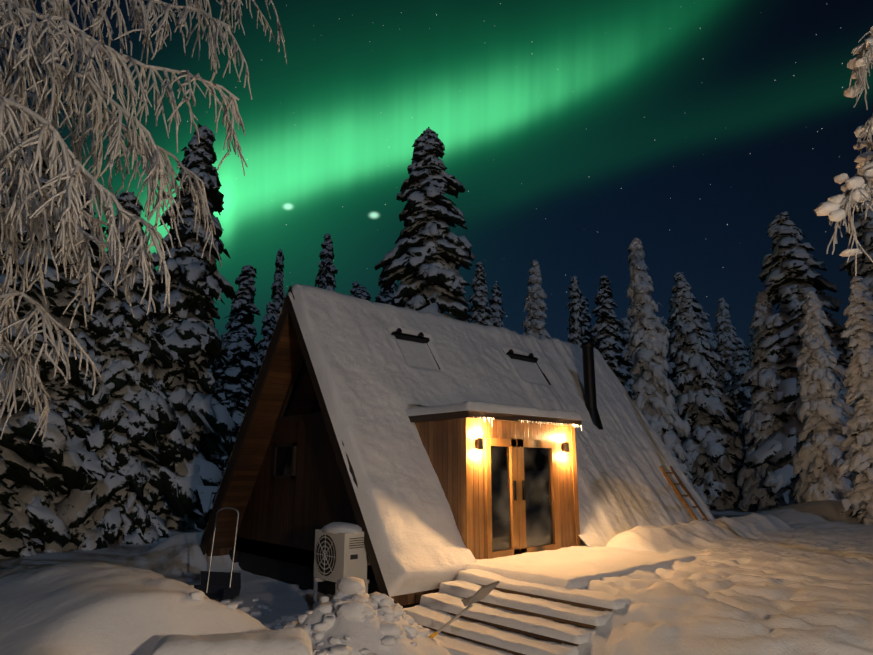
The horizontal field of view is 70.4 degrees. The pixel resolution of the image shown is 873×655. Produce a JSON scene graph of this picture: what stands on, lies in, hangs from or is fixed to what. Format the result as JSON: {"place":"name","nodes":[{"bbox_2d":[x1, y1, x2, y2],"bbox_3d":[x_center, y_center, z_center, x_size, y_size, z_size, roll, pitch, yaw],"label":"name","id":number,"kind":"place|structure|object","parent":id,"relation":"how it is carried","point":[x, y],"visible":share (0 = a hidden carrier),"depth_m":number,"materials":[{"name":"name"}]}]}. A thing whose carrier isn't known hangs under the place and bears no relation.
{"place":"outdoors","nodes":[
{"label":"outdoors","id":0,"kind":"place"},
{"bbox_2d":[322,522,361,533],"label":"snow","id":1,"kind":"structure","parent":0,"point":[337,527],"depth_m":8.48,"materials":[{"name":"white snow"}]},
{"bbox_2d":[0,499,872,654],"bbox_3d":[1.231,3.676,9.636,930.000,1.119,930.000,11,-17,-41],"label":"ground snow","id":2,"kind":"structure","parent":0,"point":[794,579],"depth_m":6.47,"materials":[{"name":"white snow"}]},
{"bbox_2d":[0,113,86,558],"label":"tree","id":3,"kind":"object","parent":2,"relation":"on","point":[26,524],"visible":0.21,"depth_m":13.10,"materials":[{"name":"green plant"}]},
{"bbox_2d":[0,175,117,555],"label":"tree","id":4,"kind":"object","parent":2,"relation":"on","point":[66,400],"visible":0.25,"depth_m":14.53,"materials":[{"name":"white plant"}]},
{"bbox_2d":[54,190,202,549],"bbox_3d":[-8.085,1.169,15.735,3.530,10.067,3.616,-2,-11,1],"label":"tree","id":5,"kind":"object","parent":2,"relation":"on","point":[133,403],"visible":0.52,"depth_m":15.29,"materials":[{"name":"green plant"}]},
{"bbox_2d":[0,0,286,443],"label":"frosty tree","id":6,"kind":"object","parent":2,"relation":"on","point":[65,186],"visible":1,"depth_m":5.53,"materials":[{"name":"white plant"}]},
{"bbox_2d":[140,123,238,528],"bbox_3d":[-7.713,-0.097,19.229,4.267,13.574,4.624,1,-13,-1],"label":"tree","id":7,"kind":"object","parent":2,"relation":"on","point":[194,346],"visible":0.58,"depth_m":18.39,"materials":[{"name":"green plant"}]},
{"bbox_2d":[210,326,218,400],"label":"tree","id":8,"kind":"object","parent":2,"relation":"on","point":[213,366],"depth_m":45.91,"materials":[{"name":"white plant"}]},
{"bbox_2d":[194,507,240,599],"bbox_3d":[-3.462,3.538,9.748,0.736,1.336,0.614,-3,-13,14],"label":"snow scoop","id":9,"kind":"object","parent":2,"relation":"on","point":[219,585],"visible":0.94,"depth_m":9.79,"materials":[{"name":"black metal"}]},
{"bbox_2d":[218,332,227,380],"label":"tree","id":10,"kind":"object","parent":2,"relation":"on","point":[223,338],"visible":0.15,"depth_m":67.36,"materials":[{"name":"white plant"}]},
{"bbox_2d":[150,627,312,654],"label":"bench snow","id":11,"kind":"structure","parent":2,"relation":"on","point":[291,641],"depth_m":4.85,"materials":[{"name":"white snow"}]},
{"bbox_2d":[210,265,261,473],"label":"tree","id":12,"kind":"object","parent":2,"relation":"on","point":[237,382],"visible":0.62,"depth_m":28.19,"materials":[{"name":"white plant"}]},
{"bbox_2d":[255,341,261,375],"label":"tree","id":13,"kind":"object","parent":2,"relation":"on","point":[258,352],"depth_m":66.79,"materials":[{"name":"white plant"}]},
{"bbox_2d":[254,301,275,377],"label":"tree","id":14,"kind":"object","parent":2,"relation":"on","point":[268,328],"visible":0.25,"depth_m":33.42,"materials":[{"name":"white plant"}]},
{"bbox_2d":[263,249,286,335],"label":"tree","id":15,"kind":"object","parent":2,"relation":"on","point":[278,293],"visible":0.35,"depth_m":38.70,"materials":[{"name":"white plant"}]},
{"bbox_2d":[189,577,430,654],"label":"snow chunks","id":16,"kind":"object","parent":2,"relation":"on","point":[350,609],"visible":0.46,"depth_m":6.18,"materials":[{"name":"white snow"}]},
{"bbox_2d":[314,233,337,290],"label":"tree","id":17,"kind":"object","parent":2,"relation":"on","point":[327,272],"visible":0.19,"depth_m":35.96,"materials":[{"name":"white plant"}]},
{"bbox_2d":[313,529,370,607],"bbox_3d":[-1.143,3.509,8.689,0.960,1.290,0.766,11,-17,-41],"label":"heat pump","id":18,"kind":"object","parent":2,"relation":"on","point":[338,555],"visible":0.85,"depth_m":8.39,"materials":[{"name":"white metal"}]},
{"bbox_2d":[350,281,358,296],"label":"tree","id":19,"kind":"object","parent":2,"relation":"on","point":[355,288],"visible":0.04,"depth_m":41.37,"materials":[{"name":"white plant"}]},
{"bbox_2d":[354,284,370,300],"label":"tree","id":20,"kind":"object","parent":2,"relation":"on","point":[361,292],"visible":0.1,"depth_m":41.16,"materials":[{"name":"white plant"}]},
{"bbox_2d":[375,265,398,304],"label":"tree","id":21,"kind":"object","parent":2,"relation":"on","point":[385,297],"visible":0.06,"depth_m":32.18,"materials":[{"name":"white plant"}]},
{"bbox_2d":[374,127,476,322],"bbox_3d":[-0.401,-0.296,21.978,5.062,15.115,4.962,3,-12,-14],"label":"tree","id":22,"kind":"object","parent":2,"relation":"on","point":[427,256],"visible":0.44,"depth_m":22.02,"materials":[{"name":"white plant"}]},
{"bbox_2d":[200,286,708,654],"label":"cabin","id":23,"kind":"object","parent":2,"relation":"on","point":[286,489],"visible":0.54,"depth_m":10.60,"materials":[{"name":"brown wood"}]},
{"bbox_2d":[199,284,715,596],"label":"roof snow","id":24,"kind":"structure","parent":23,"relation":"on","point":[375,377],"depth_m":11.46,"materials":[{"name":"white snow"}]},
{"bbox_2d":[430,630,513,654],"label":"step snow","id":25,"kind":"structure","parent":23,"relation":"on","point":[454,645],"depth_m":6.47,"materials":[{"name":"white snow"}]},
{"bbox_2d":[475,438,482,449],"bbox_3d":[0.655,1.768,9.395,0.082,0.170,0.117,11,-17,-41],"label":"wall lamp","id":26,"kind":"object","parent":23,"relation":"attached to","point":[478,443],"visible":1,"depth_m":9.36,"materials":[{"name":"grey metal"}]},
{"bbox_2d":[403,604,578,654],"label":"step snow","id":27,"kind":"structure","parent":23,"relation":"on","point":[426,616],"depth_m":6.61,"materials":[{"name":"white snow"}]},
{"bbox_2d":[405,401,582,419],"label":"dormer snow","id":28,"kind":"structure","parent":23,"relation":"on","point":[481,406],"depth_m":9.93,"materials":[{"name":"white snow"}]},
{"bbox_2d":[420,592,595,644],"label":"step snow","id":29,"kind":"structure","parent":23,"relation":"on","point":[449,603],"depth_m":6.81,"materials":[{"name":"white snow"}]},
{"bbox_2d":[439,580,613,625],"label":"step snow","id":30,"kind":"structure","parent":23,"relation":"on","point":[565,611],"depth_m":7.02,"materials":[{"name":"white snow"}]},
{"bbox_2d":[429,581,499,637],"bbox_3d":[0.246,3.032,6.594,0.758,0.628,0.440,-7,-15,29],"label":"snow shovel","id":31,"kind":"object","parent":30,"relation":"on","point":[483,592],"visible":0.9,"depth_m":6.54,"materials":[{"name":"brown wood"}]},
{"bbox_2d":[473,416,581,430],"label":"icicles","id":32,"kind":"object","parent":23,"relation":"attached to","point":[488,418],"visible":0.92,"depth_m":10.31,"materials":[{"name":"white"}]},
{"bbox_2d":[457,569,628,609],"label":"step snow","id":33,"kind":"structure","parent":23,"relation":"on","point":[587,597],"depth_m":7.27,"materials":[{"name":"white snow"}]},
{"bbox_2d":[562,442,568,451],"bbox_3d":[2.258,2.087,10.792,0.082,0.170,0.117,11,-17,-41],"label":"wall lamp","id":34,"kind":"object","parent":23,"relation":"attached to","point":[565,446],"visible":1,"depth_m":10.76,"materials":[{"name":"grey metal"}]},
{"bbox_2d":[465,545,695,588],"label":"deck snow","id":35,"kind":"structure","parent":23,"relation":"on","point":[573,567],"depth_m":8.60,"materials":[{"name":"white snow"}]},
{"bbox_2d":[468,262,495,325],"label":"tree","id":36,"kind":"object","parent":2,"relation":"on","point":[481,311],"visible":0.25,"depth_m":29.43,"materials":[{"name":"white plant"}]},
{"bbox_2d":[489,283,503,326],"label":"tree","id":37,"kind":"object","parent":2,"relation":"on","point":[495,301],"visible":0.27,"depth_m":35.61,"materials":[{"name":"white plant"}]},
{"bbox_2d":[522,260,550,338],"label":"tree","id":38,"kind":"object","parent":2,"relation":"on","point":[534,323],"visible":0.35,"depth_m":27.68,"materials":[{"name":"white plant"}]},
{"bbox_2d":[565,276,583,343],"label":"tree","id":39,"kind":"object","parent":2,"relation":"on","point":[576,319],"visible":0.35,"depth_m":30.29,"materials":[{"name":"white plant"}]},
{"bbox_2d":[579,296,596,343],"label":"tree","id":40,"kind":"object","parent":2,"relation":"on","point":[588,334],"visible":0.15,"depth_m":37.31,"materials":[{"name":"white plant"}]},
{"bbox_2d":[591,275,633,399],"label":"tree","id":41,"kind":"object","parent":2,"relation":"on","point":[607,338],"visible":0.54,"depth_m":28.20,"materials":[{"name":"white plant"}]},
{"bbox_2d":[618,317,639,395],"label":"tree","id":42,"kind":"object","parent":2,"relation":"on","point":[626,329],"visible":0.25,"depth_m":39.86,"materials":[{"name":"white plant"}]},
{"bbox_2d":[622,237,701,492],"bbox_3d":[7.897,2.002,22.677,2.276,11.194,2.283,0,-12,-13],"label":"tree","id":43,"kind":"object","parent":2,"relation":"on","point":[648,346],"visible":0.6,"depth_m":22.46,"materials":[{"name":"white plant"}]},
{"bbox_2d":[658,316,669,391],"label":"tree","id":44,"kind":"object","parent":2,"relation":"on","point":[663,321],"visible":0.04,"depth_m":39.55,"materials":[{"name":"white plant"}]},
{"bbox_2d":[664,294,685,443],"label":"tree","id":45,"kind":"object","parent":2,"relation":"on","point":[669,358],"visible":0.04,"depth_m":35.47,"materials":[{"name":"white plant"}]},
{"bbox_2d":[695,303,723,390],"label":"tree","id":46,"kind":"object","parent":2,"relation":"on","point":[709,335],"visible":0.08,"depth_m":42.02,"materials":[{"name":"white plant"}]},
{"bbox_2d":[668,272,758,509],"bbox_3d":[12.271,3.071,29.047,3.892,11.792,3.591,-3,-13,-12],"label":"tree","id":47,"kind":"object","parent":2,"relation":"on","point":[711,446],"visible":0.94,"depth_m":28.06,"materials":[{"name":"white plant"}]},
{"bbox_2d":[713,297,745,413],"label":"tree","id":48,"kind":"object","parent":2,"relation":"on","point":[725,337],"visible":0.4,"depth_m":35.48,"materials":[{"name":"white plant"}]},
{"bbox_2d":[727,344,753,453],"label":"tree","id":49,"kind":"object","parent":2,"relation":"on","point":[740,395],"visible":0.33,"depth_m":32.59,"materials":[{"name":"white plant"}]},
{"bbox_2d":[746,315,756,368],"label":"tree","id":50,"kind":"object","parent":2,"relation":"on","point":[752,335],"depth_m":64.48,"materials":[{"name":"white plant"}]},
{"bbox_2d":[737,291,795,511],"bbox_3d":[14.280,3.211,26.152,3.269,9.984,3.016,8,-15,-20],"label":"tree","id":51,"kind":"object","parent":2,"relation":"on","point":[769,381],"visible":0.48,"depth_m":25.76,"materials":[{"name":"white plant"}]},
{"bbox_2d":[739,211,855,504],"bbox_3d":[15.446,1.381,26.247,6.746,13.885,5.690,5,-18,-17],"label":"tree","id":52,"kind":"object","parent":2,"relation":"on","point":[791,276],"visible":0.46,"depth_m":25.86,"materials":[{"name":"white plant"}]},
{"bbox_2d":[792,290,855,502],"bbox_3d":[12.067,2.308,19.381,2.417,7.071,2.231,-1,-10,1],"label":"tree","id":53,"kind":"object","parent":2,"relation":"on","point":[824,412],"visible":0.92,"depth_m":18.95,"materials":[{"name":"white plant"}]},
{"bbox_2d":[826,31,872,275],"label":"frosty tree","id":54,"kind":"object","parent":2,"relation":"on","point":[861,74],"visible":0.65,"depth_m":6.95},
{"bbox_2d":[814,26,872,256],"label":"snow clumps","id":55,"kind":"object","parent":54,"relation":"attached to","point":[830,207],"visible":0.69,"depth_m":6.84,"materials":[{"name":"white snow"}]},
{"bbox_2d":[837,276,872,524],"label":"tree","id":56,"kind":"object","parent":2,"relation":"on","point":[857,383],"visible":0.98,"depth_m":16.37,"materials":[{"name":"white plant"}]},
{"bbox_2d":[839,195,872,437],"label":"tree","id":57,"kind":"object","parent":2,"relation":"on","point":[863,228],"visible":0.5,"depth_m":24.33,"materials":[{"name":"white plant"}]},
{"bbox_2d":[0,0,872,386],"label":"sky","id":58,"kind":"structure","parent":0,"point":[572,131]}
]}

